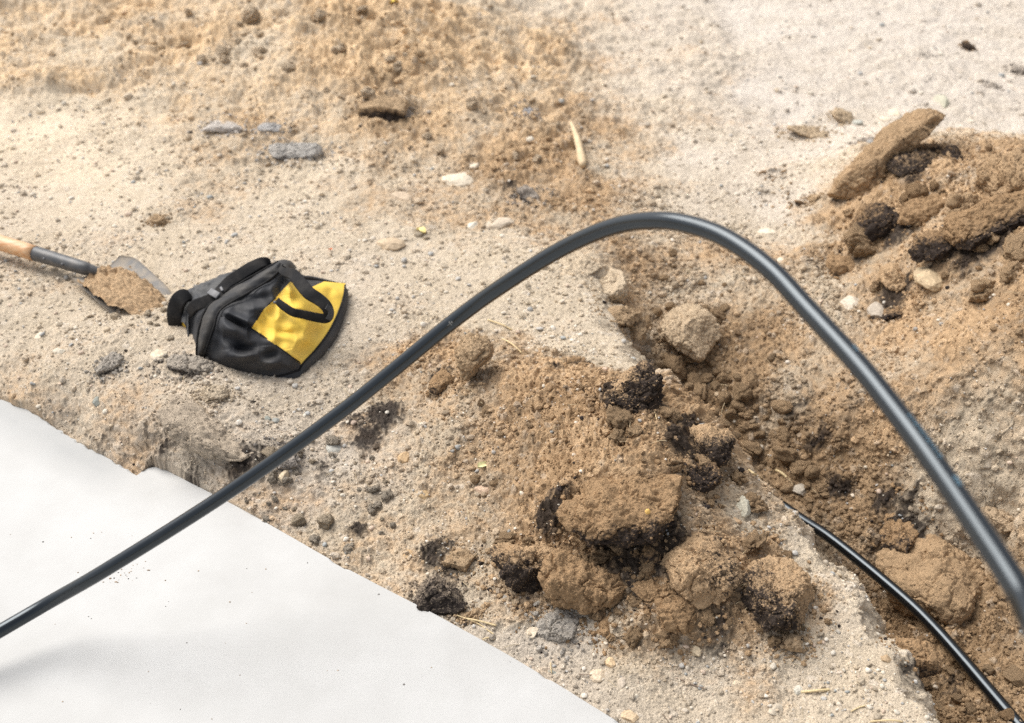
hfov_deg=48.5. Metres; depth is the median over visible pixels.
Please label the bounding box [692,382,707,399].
soil lump
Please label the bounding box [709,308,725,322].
soil lump
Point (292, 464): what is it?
soil clod
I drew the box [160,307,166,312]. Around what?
soil lump
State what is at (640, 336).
soil clod
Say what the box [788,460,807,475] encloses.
soil lump
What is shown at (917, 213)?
soil clod
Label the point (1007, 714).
soil lump
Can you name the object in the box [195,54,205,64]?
soil lump
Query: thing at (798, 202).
soil clod
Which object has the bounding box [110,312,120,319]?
soil lump
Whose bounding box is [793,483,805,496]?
stone
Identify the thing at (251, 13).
soil lump
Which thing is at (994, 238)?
soil lump
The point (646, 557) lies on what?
soil clod
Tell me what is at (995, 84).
soil clod
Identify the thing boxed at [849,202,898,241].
soil clod
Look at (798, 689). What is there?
stone
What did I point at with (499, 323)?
straw
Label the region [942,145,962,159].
soil clod
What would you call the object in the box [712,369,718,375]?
soil lump
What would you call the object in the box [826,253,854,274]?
soil clod
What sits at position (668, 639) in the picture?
soil lump
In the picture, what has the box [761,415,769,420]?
soil lump
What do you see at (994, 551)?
cable
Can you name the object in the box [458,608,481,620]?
soil clod
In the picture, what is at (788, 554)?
soil lump
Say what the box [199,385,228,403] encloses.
soil clod
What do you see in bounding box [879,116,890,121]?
stone
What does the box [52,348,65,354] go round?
stone
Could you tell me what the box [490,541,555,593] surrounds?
soil clod
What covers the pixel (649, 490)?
soil clod
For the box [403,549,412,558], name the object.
stone
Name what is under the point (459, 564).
soil clod
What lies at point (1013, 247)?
soil lump
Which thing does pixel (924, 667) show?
soil clod
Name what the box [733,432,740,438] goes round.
soil lump
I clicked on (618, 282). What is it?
soil clod
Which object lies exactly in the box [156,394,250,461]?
soil clod
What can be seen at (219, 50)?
soil lump
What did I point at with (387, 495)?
soil lump
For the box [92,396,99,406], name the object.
stone
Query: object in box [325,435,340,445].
soil lump
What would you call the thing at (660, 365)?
soil lump
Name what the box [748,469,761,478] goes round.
straw
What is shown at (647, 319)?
soil lump
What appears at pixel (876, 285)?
soil lump
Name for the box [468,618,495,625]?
straw
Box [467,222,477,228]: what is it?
stone
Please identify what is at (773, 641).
soil lump
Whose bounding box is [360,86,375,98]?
soil lump
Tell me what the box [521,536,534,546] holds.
soil lump
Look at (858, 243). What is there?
soil lump
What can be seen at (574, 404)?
straw fibres
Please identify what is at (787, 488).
soil lump
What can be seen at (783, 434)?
soil lump
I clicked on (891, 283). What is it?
soil clod
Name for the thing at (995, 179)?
soil clod
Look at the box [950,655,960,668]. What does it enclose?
soil lump
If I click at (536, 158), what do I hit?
soil lump
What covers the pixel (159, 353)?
stone
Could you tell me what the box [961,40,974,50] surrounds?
soil clod
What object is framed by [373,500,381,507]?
soil lump
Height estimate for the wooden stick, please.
0.028 m
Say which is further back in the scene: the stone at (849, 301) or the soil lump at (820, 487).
the stone at (849, 301)
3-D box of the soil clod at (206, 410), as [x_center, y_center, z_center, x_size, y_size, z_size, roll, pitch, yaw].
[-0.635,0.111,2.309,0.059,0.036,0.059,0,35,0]
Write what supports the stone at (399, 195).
on the ground
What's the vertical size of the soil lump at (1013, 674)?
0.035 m
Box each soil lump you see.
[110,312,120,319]
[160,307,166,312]
[180,42,188,47]
[184,8,192,15]
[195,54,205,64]
[213,45,227,55]
[219,54,229,63]
[234,36,241,44]
[239,62,247,67]
[241,4,259,23]
[252,46,266,56]
[260,446,276,456]
[262,515,269,522]
[267,470,277,484]
[271,495,278,502]
[278,476,292,485]
[280,62,295,71]
[291,513,306,526]
[292,468,299,474]
[297,449,302,457]
[308,534,319,544]
[313,8,326,21]
[316,514,333,529]
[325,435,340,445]
[328,452,334,457]
[330,45,344,53]
[342,542,353,553]
[356,5,367,13]
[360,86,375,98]
[366,485,379,492]
[367,502,377,514]
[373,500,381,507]
[381,489,393,501]
[385,55,395,62]
[390,522,395,528]
[393,61,402,73]
[422,132,431,139]
[436,146,444,154]
[465,96,477,110]
[469,475,480,484]
[477,398,484,406]
[480,405,489,417]
[489,479,499,486]
[493,531,514,543]
[496,430,503,436]
[512,152,518,159]
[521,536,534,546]
[532,154,541,163]
[543,594,562,609]
[578,383,584,390]
[579,617,587,626]
[581,552,600,566]
[587,608,605,621]
[590,549,612,563]
[605,404,633,429]
[607,428,625,446]
[607,635,615,641]
[613,606,622,614]
[622,563,630,572]
[622,626,642,648]
[626,423,642,437]
[628,596,643,607]
[631,439,638,446]
[637,558,655,580]
[644,315,651,328]
[644,615,650,620]
[651,539,660,545]
[652,307,662,317]
[655,630,679,647]
[657,274,669,280]
[657,362,663,368]
[659,406,682,424]
[663,353,687,382]
[665,301,675,310]
[666,459,684,472]
[668,249,676,256]
[681,353,701,362]
[683,382,694,390]
[687,372,701,384]
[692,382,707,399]
[693,453,711,465]
[697,279,705,285]
[701,372,712,382]
[701,608,714,626]
[706,498,714,507]
[707,360,715,367]
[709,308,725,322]
[710,381,721,391]
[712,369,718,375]
[714,408,719,415]
[716,372,732,383]
[717,391,731,404]
[719,303,729,311]
[722,419,729,427]
[724,409,737,420]
[726,618,732,624]
[730,470,748,485]
[731,400,746,412]
[732,382,752,401]
[733,373,741,380]
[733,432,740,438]
[738,425,748,431]
[741,440,762,456]
[742,531,768,554]
[743,411,753,420]
[743,492,768,512]
[746,373,758,388]
[748,423,758,429]
[753,404,758,411]
[753,430,765,438]
[755,624,769,633]
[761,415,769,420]
[767,635,781,652]
[768,431,774,438]
[771,400,793,414]
[771,445,797,466]
[776,425,789,442]
[777,418,785,425]
[779,482,794,493]
[780,442,789,447]
[781,549,792,558]
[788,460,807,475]
[790,426,797,431]
[798,624,807,630]
[802,497,813,504]
[804,465,820,478]
[804,481,811,489]
[805,504,812,510]
[815,482,829,492]
[815,517,821,522]
[820,491,829,497]
[824,618,833,625]
[842,208,854,216]
[843,222,883,257]
[870,280,884,292]
[899,183,928,204]
[913,220,921,228]
[916,621,928,634]
[920,678,932,690]
[929,180,938,190]
[933,700,944,708]
[937,189,946,194]
[940,271,948,279]
[946,193,980,214]
[946,666,955,674]
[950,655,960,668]
[950,692,963,704]
[965,702,975,714]
[968,278,995,303]
[968,683,973,688]
[972,225,1001,252]
[979,704,989,710]
[982,664,995,675]
[992,714,998,720]
[998,708,1014,720]
[999,260,1021,283]
[1002,232,1023,262]
[1002,664,1023,687]
[1005,696,1012,705]
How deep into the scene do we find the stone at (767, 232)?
3.12 m
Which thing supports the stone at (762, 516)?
on the ground
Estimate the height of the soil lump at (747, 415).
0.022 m
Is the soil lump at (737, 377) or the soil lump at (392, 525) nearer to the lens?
the soil lump at (392, 525)
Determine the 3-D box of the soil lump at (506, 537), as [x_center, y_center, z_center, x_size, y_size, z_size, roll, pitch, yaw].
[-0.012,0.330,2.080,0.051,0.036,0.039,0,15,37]
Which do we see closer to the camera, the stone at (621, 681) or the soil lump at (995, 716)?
the stone at (621, 681)
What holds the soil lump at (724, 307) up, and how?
on the ground
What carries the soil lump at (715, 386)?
on the ground
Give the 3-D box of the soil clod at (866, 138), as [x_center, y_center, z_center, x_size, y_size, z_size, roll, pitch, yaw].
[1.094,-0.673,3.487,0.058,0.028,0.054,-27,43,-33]
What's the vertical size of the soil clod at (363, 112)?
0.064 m
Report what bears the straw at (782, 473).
on the ground
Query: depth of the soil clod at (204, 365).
2.43 m
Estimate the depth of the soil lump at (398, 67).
3.70 m
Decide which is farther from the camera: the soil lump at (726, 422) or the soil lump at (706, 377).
the soil lump at (706, 377)
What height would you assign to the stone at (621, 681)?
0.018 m
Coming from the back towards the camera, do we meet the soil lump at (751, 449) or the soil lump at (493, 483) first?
the soil lump at (751, 449)
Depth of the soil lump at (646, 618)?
1.91 m
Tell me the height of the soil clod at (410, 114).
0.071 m
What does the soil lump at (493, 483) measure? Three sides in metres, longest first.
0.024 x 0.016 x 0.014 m
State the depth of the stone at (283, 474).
2.23 m
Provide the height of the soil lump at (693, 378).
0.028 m
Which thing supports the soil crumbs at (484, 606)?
on the ground
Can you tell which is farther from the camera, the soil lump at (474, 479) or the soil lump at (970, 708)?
the soil lump at (474, 479)
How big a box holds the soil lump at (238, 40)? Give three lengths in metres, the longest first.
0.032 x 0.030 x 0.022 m
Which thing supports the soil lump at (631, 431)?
on the ground
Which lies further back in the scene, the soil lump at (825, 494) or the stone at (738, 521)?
the soil lump at (825, 494)
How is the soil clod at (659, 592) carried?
on the ground
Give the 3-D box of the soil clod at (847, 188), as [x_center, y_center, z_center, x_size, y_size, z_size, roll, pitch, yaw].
[1.029,-0.574,3.132,0.332,0.238,0.151,-15,38,-20]
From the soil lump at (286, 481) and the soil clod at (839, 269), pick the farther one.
the soil clod at (839, 269)
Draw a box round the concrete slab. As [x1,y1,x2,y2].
[0,400,617,722]
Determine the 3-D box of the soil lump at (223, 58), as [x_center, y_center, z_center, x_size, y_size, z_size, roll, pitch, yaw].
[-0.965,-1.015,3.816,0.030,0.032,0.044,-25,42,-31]
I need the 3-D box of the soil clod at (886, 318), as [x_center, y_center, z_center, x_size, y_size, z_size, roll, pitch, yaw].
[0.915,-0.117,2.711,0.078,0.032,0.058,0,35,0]
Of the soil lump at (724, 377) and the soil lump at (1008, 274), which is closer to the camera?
the soil lump at (1008, 274)
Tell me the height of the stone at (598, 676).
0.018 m
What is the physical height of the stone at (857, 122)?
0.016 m
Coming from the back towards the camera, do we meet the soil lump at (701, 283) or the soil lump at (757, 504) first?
the soil lump at (701, 283)
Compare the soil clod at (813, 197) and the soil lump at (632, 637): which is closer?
the soil lump at (632, 637)
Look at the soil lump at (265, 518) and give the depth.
2.18 m
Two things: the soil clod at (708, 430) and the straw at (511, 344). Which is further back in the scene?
the straw at (511, 344)
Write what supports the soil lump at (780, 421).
on the ground
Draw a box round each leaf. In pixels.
[416,227,425,233]
[477,461,486,467]
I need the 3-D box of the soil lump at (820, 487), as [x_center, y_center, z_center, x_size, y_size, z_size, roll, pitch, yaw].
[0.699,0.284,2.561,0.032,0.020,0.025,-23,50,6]
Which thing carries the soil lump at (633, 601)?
on the ground
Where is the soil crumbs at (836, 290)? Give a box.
[0,0,1023,722]
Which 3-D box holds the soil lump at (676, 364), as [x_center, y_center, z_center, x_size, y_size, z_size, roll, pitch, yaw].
[0.398,0.018,2.786,0.066,0.066,0.081,6,45,-34]
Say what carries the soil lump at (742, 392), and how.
on the ground
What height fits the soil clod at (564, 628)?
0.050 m
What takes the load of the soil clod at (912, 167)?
on the ground
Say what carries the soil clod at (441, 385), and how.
on the ground
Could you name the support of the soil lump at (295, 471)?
on the ground
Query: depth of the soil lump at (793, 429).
2.63 m
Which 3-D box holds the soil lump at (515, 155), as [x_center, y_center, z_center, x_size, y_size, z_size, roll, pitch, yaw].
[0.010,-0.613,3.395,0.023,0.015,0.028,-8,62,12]
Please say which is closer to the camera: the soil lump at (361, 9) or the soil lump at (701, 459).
the soil lump at (701, 459)
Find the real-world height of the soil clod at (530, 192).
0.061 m
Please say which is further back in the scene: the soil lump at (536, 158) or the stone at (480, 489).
the soil lump at (536, 158)
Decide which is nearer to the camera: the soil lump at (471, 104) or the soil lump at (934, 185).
the soil lump at (934, 185)
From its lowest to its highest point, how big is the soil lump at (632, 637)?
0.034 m
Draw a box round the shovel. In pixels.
[0,235,170,312]
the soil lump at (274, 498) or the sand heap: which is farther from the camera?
the sand heap
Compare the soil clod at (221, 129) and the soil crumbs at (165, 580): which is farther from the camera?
the soil clod at (221, 129)
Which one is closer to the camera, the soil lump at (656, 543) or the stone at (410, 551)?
the soil lump at (656, 543)
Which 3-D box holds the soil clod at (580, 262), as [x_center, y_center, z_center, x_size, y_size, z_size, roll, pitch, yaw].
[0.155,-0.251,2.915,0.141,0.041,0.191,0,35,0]
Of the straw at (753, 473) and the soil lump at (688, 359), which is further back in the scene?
the soil lump at (688, 359)
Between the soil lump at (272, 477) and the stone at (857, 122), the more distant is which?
the stone at (857, 122)
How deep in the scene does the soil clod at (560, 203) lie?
3.18 m
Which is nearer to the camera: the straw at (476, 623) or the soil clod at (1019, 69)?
the straw at (476, 623)
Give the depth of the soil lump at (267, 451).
2.25 m
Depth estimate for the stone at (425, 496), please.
2.19 m
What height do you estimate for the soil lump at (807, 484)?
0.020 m
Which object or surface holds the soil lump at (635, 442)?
on the ground
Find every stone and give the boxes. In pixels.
[35,332,41,339]
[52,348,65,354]
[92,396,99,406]
[150,349,167,357]
[272,418,279,422]
[278,470,288,482]
[326,444,340,452]
[376,237,404,250]
[388,191,412,200]
[397,451,408,463]
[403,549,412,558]
[416,490,430,499]
[442,173,473,186]
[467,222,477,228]
[469,162,478,169]
[474,485,488,493]
[486,217,513,229]
[526,627,537,638]
[589,669,605,682]
[605,657,615,667]
[617,677,625,688]
[621,710,638,722]
[690,645,700,656]
[733,517,741,523]
[736,495,750,517]
[757,228,777,237]
[757,514,767,523]
[767,702,783,715]
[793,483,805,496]
[794,685,802,695]
[840,295,858,309]
[852,119,862,124]
[867,302,883,317]
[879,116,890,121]
[881,655,891,662]
[889,108,900,115]
[913,266,942,291]
[933,95,949,107]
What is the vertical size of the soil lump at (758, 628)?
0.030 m
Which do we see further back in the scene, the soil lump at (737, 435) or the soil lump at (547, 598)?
the soil lump at (737, 435)
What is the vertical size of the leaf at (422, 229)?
0.012 m
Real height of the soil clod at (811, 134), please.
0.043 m
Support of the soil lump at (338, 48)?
on the ground
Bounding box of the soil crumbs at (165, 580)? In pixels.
[10,534,431,709]
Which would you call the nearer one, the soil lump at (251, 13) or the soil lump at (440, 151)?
the soil lump at (440, 151)
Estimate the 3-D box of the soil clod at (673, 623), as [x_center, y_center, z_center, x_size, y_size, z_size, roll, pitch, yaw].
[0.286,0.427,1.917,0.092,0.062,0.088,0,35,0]
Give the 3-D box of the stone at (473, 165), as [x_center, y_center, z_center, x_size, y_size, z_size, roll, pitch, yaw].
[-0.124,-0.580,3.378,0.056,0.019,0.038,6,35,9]
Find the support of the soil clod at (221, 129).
on the ground
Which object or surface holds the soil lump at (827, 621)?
on the ground
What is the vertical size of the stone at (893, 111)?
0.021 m
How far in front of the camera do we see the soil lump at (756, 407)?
2.69 m
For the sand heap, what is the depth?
2.72 m
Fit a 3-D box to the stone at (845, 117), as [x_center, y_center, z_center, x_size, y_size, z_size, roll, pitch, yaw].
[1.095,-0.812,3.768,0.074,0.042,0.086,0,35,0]
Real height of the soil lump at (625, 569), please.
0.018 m
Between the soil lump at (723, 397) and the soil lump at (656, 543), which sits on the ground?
the soil lump at (723, 397)
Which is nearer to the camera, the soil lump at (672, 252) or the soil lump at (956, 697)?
the soil lump at (956, 697)
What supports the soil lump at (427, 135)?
on the ground
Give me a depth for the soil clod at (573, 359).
2.40 m
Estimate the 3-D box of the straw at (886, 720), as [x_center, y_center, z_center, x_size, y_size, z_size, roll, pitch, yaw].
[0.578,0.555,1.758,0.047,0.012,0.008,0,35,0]
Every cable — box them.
[0,211,1023,638]
[775,495,1023,722]
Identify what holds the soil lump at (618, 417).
on the ground
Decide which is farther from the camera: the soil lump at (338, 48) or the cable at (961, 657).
the soil lump at (338, 48)
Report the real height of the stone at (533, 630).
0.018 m
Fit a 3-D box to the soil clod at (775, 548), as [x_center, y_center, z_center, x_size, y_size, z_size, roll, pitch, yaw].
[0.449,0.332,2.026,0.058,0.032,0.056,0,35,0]
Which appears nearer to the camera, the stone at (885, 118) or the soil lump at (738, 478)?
the soil lump at (738, 478)
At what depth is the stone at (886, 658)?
1.85 m
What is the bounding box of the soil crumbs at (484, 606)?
[84,38,1023,693]
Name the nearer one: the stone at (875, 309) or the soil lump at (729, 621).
the soil lump at (729, 621)
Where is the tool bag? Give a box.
[167,257,347,378]
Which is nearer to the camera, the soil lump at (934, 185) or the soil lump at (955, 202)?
the soil lump at (955, 202)
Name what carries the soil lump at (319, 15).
on the ground
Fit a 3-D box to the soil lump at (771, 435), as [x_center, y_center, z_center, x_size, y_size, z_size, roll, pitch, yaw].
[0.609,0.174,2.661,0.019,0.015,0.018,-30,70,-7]
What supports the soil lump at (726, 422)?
on the ground
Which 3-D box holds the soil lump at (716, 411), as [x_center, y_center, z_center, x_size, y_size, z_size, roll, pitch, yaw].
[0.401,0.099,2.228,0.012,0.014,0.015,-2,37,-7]
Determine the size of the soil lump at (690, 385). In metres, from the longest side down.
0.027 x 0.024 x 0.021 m
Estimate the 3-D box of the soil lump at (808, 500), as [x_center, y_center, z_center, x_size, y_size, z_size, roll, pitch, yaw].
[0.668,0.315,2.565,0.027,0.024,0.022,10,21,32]
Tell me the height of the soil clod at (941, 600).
0.181 m
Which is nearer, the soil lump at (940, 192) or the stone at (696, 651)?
the stone at (696, 651)
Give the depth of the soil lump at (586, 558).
2.02 m
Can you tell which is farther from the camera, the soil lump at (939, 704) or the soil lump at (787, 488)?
the soil lump at (787, 488)
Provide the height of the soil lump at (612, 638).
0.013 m
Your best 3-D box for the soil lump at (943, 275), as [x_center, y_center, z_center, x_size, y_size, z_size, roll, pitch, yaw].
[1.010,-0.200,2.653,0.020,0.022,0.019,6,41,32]
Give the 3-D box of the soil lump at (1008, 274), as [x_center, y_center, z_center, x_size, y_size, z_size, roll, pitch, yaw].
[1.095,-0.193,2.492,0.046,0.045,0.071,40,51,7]
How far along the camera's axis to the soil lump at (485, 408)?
2.28 m
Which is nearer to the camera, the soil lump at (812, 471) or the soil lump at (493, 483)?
the soil lump at (493, 483)
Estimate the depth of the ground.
2.95 m
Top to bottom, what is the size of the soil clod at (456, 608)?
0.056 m
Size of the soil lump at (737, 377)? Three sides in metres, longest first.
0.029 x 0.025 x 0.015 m
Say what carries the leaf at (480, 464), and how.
on the ground
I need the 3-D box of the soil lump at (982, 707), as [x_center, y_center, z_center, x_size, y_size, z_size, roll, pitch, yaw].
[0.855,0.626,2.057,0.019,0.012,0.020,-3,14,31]
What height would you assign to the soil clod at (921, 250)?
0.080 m
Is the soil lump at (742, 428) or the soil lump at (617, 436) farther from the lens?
the soil lump at (742, 428)
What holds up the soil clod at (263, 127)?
on the ground
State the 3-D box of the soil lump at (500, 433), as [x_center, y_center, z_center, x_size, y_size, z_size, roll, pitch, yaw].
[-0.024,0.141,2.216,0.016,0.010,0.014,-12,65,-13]
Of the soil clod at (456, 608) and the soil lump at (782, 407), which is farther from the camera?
the soil lump at (782, 407)
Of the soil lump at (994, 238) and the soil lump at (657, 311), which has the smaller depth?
the soil lump at (994, 238)
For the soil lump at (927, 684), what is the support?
on the ground
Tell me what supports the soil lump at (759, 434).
on the ground
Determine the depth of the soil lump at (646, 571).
1.95 m
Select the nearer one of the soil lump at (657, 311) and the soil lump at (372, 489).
the soil lump at (372, 489)
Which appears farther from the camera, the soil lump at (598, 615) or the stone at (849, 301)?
the stone at (849, 301)
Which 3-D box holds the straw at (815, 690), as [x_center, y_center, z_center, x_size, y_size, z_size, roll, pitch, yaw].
[0.487,0.530,1.830,0.044,0.015,0.009,0,35,0]
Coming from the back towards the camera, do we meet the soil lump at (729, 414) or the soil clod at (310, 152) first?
the soil clod at (310, 152)
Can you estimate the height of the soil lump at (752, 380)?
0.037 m
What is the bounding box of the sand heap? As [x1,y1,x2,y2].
[77,265,167,314]
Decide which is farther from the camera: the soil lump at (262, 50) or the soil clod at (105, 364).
the soil lump at (262, 50)
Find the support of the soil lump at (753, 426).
on the ground
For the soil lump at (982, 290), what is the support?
on the ground
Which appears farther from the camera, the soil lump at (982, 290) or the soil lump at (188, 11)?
the soil lump at (188, 11)
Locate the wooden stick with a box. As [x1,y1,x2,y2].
[569,121,586,167]
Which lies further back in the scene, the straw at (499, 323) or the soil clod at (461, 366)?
the straw at (499, 323)
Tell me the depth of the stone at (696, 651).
1.90 m
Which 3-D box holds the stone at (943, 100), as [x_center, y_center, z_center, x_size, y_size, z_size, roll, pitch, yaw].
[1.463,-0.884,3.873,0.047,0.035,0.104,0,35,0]
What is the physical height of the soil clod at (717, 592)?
0.084 m
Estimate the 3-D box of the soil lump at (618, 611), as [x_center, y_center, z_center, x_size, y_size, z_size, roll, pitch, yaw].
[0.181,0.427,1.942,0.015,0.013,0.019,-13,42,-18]
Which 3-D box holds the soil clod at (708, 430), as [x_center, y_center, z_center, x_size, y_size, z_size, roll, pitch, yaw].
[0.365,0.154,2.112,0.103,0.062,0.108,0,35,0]
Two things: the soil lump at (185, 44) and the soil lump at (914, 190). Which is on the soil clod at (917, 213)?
the soil lump at (914, 190)
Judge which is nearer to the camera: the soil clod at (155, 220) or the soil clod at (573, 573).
the soil clod at (573, 573)
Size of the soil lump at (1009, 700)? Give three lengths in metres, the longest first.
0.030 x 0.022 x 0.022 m
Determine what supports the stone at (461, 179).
on the ground
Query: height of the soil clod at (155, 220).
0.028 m
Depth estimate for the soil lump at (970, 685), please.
2.10 m
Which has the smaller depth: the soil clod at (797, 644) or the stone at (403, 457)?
the soil clod at (797, 644)
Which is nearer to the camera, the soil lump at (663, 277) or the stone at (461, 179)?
the soil lump at (663, 277)
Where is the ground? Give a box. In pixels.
[0,0,1023,722]
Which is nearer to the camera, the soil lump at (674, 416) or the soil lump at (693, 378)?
the soil lump at (674, 416)
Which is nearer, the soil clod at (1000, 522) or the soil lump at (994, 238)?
the soil clod at (1000, 522)
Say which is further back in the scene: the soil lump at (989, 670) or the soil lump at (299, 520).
the soil lump at (299, 520)
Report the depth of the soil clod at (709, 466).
2.04 m
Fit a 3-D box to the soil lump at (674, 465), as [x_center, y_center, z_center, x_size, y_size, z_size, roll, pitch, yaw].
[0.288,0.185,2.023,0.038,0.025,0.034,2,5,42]
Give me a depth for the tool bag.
2.48 m
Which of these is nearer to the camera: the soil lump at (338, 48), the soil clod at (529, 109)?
the soil clod at (529, 109)
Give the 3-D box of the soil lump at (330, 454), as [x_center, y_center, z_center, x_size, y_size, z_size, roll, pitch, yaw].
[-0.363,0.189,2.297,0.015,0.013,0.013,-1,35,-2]
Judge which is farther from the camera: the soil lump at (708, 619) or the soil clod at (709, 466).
the soil clod at (709, 466)
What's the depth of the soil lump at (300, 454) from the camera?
2.28 m
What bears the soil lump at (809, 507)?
on the ground
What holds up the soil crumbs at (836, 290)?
on the ground
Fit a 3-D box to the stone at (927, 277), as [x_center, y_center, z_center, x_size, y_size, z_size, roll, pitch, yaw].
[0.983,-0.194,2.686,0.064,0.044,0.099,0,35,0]
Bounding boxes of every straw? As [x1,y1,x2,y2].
[457,615,493,633]
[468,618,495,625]
[487,319,511,329]
[502,338,521,352]
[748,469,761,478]
[775,469,789,479]
[801,688,829,692]
[870,719,902,721]
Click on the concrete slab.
(297, 636)
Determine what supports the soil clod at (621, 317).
on the ground
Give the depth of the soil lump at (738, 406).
2.70 m
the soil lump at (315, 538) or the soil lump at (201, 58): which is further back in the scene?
the soil lump at (201, 58)
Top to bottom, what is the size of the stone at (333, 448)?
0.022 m
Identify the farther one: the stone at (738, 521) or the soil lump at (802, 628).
the stone at (738, 521)
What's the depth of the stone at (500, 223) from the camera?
3.08 m
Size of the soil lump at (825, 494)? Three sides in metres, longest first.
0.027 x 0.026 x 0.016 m
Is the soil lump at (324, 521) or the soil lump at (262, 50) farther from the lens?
the soil lump at (262, 50)
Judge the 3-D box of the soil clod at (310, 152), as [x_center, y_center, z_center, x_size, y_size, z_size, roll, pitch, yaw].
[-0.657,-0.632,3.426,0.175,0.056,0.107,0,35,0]
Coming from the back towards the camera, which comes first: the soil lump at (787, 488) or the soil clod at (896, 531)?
the soil lump at (787, 488)
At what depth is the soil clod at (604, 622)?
1.93 m
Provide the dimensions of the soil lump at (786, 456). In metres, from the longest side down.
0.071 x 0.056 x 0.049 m
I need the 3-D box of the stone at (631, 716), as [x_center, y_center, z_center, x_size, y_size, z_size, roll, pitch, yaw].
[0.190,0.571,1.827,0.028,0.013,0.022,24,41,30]
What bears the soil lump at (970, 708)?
on the ground
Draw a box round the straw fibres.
[0,34,1017,722]
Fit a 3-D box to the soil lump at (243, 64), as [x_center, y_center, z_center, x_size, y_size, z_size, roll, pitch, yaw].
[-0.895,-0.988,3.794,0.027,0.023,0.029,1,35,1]
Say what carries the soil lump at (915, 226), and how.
on the ground
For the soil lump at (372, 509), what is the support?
on the ground
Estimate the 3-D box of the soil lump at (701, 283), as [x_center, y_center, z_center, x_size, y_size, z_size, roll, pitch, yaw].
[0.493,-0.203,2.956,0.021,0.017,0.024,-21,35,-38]
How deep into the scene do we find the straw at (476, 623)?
1.98 m
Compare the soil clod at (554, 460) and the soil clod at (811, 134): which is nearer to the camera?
the soil clod at (554, 460)
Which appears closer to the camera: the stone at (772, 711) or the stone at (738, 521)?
the stone at (772, 711)
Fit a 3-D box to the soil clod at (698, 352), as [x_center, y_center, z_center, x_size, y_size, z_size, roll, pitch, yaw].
[0.439,-0.072,2.826,0.153,0.113,0.168,23,41,29]
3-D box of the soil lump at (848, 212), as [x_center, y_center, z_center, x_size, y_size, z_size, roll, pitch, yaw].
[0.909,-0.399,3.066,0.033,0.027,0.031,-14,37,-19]
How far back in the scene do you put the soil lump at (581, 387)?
2.21 m
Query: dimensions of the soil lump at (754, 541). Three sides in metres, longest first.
0.067 x 0.043 x 0.034 m
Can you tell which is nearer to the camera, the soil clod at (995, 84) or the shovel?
the shovel
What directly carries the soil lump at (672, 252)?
on the ground
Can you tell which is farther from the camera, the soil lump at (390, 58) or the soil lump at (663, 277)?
the soil lump at (390, 58)
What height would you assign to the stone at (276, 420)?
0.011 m
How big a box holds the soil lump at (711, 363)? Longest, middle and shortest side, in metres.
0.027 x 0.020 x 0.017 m
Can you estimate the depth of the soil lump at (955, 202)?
2.71 m
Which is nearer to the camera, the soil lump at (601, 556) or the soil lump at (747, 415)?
the soil lump at (601, 556)
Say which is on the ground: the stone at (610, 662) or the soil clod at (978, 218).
the stone at (610, 662)
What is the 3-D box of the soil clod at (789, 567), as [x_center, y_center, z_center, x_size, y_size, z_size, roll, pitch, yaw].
[0.445,0.401,1.933,0.123,0.093,0.154,21,40,27]
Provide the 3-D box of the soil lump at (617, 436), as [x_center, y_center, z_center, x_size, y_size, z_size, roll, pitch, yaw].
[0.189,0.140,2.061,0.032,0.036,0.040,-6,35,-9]
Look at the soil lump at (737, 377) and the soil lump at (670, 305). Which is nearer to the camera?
the soil lump at (737, 377)
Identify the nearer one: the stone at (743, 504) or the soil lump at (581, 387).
the stone at (743, 504)
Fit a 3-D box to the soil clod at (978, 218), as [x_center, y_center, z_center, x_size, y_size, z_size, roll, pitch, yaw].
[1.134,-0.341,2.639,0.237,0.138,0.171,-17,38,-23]
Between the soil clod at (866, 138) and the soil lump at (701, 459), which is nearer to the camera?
the soil lump at (701, 459)
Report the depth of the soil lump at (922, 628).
2.24 m
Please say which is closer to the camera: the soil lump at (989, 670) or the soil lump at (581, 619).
the soil lump at (581, 619)
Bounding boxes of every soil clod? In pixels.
[96,352,122,374]
[147,213,167,225]
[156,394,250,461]
[166,353,214,374]
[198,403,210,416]
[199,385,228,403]
[202,120,242,132]
[256,123,284,132]
[264,454,300,469]
[268,143,322,159]
[357,96,408,121]
[405,108,413,117]
[413,572,464,614]
[428,368,453,394]
[443,548,474,572]
[455,332,493,380]
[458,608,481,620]
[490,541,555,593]
[517,185,539,203]
[523,107,533,113]
[536,609,578,642]
[537,549,624,614]
[542,195,566,209]
[548,454,559,466]
[556,474,682,547]
[557,250,599,276]
[567,356,585,365]
[597,615,609,636]
[599,268,627,303]
[600,360,663,413]
[607,305,641,327]
[626,546,662,565]
[628,316,646,340]
[631,577,676,606]
[655,594,696,633]
[660,532,741,609]
[661,303,720,361]
[687,460,721,493]
[689,423,735,466]
[741,554,814,631]
[761,536,781,556]
[781,633,802,651]
[786,125,828,138]
[795,200,806,204]
[806,194,820,202]
[826,108,945,200]
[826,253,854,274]
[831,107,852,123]
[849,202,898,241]
[857,136,873,142]
[875,533,985,625]
[879,262,906,291]
[879,513,918,552]
[880,305,903,321]
[886,149,937,177]
[895,636,943,678]
[897,193,946,226]
[908,230,957,262]
[941,188,1023,251]
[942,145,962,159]
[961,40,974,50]
[975,151,1023,196]
[981,505,1013,533]
[987,82,997,87]
[1010,65,1023,73]
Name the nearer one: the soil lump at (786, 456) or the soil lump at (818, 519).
the soil lump at (818, 519)
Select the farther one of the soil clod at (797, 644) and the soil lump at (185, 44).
the soil lump at (185, 44)
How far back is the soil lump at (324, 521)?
2.16 m
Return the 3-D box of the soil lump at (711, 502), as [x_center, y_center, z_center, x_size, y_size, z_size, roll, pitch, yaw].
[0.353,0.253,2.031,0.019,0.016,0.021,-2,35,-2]

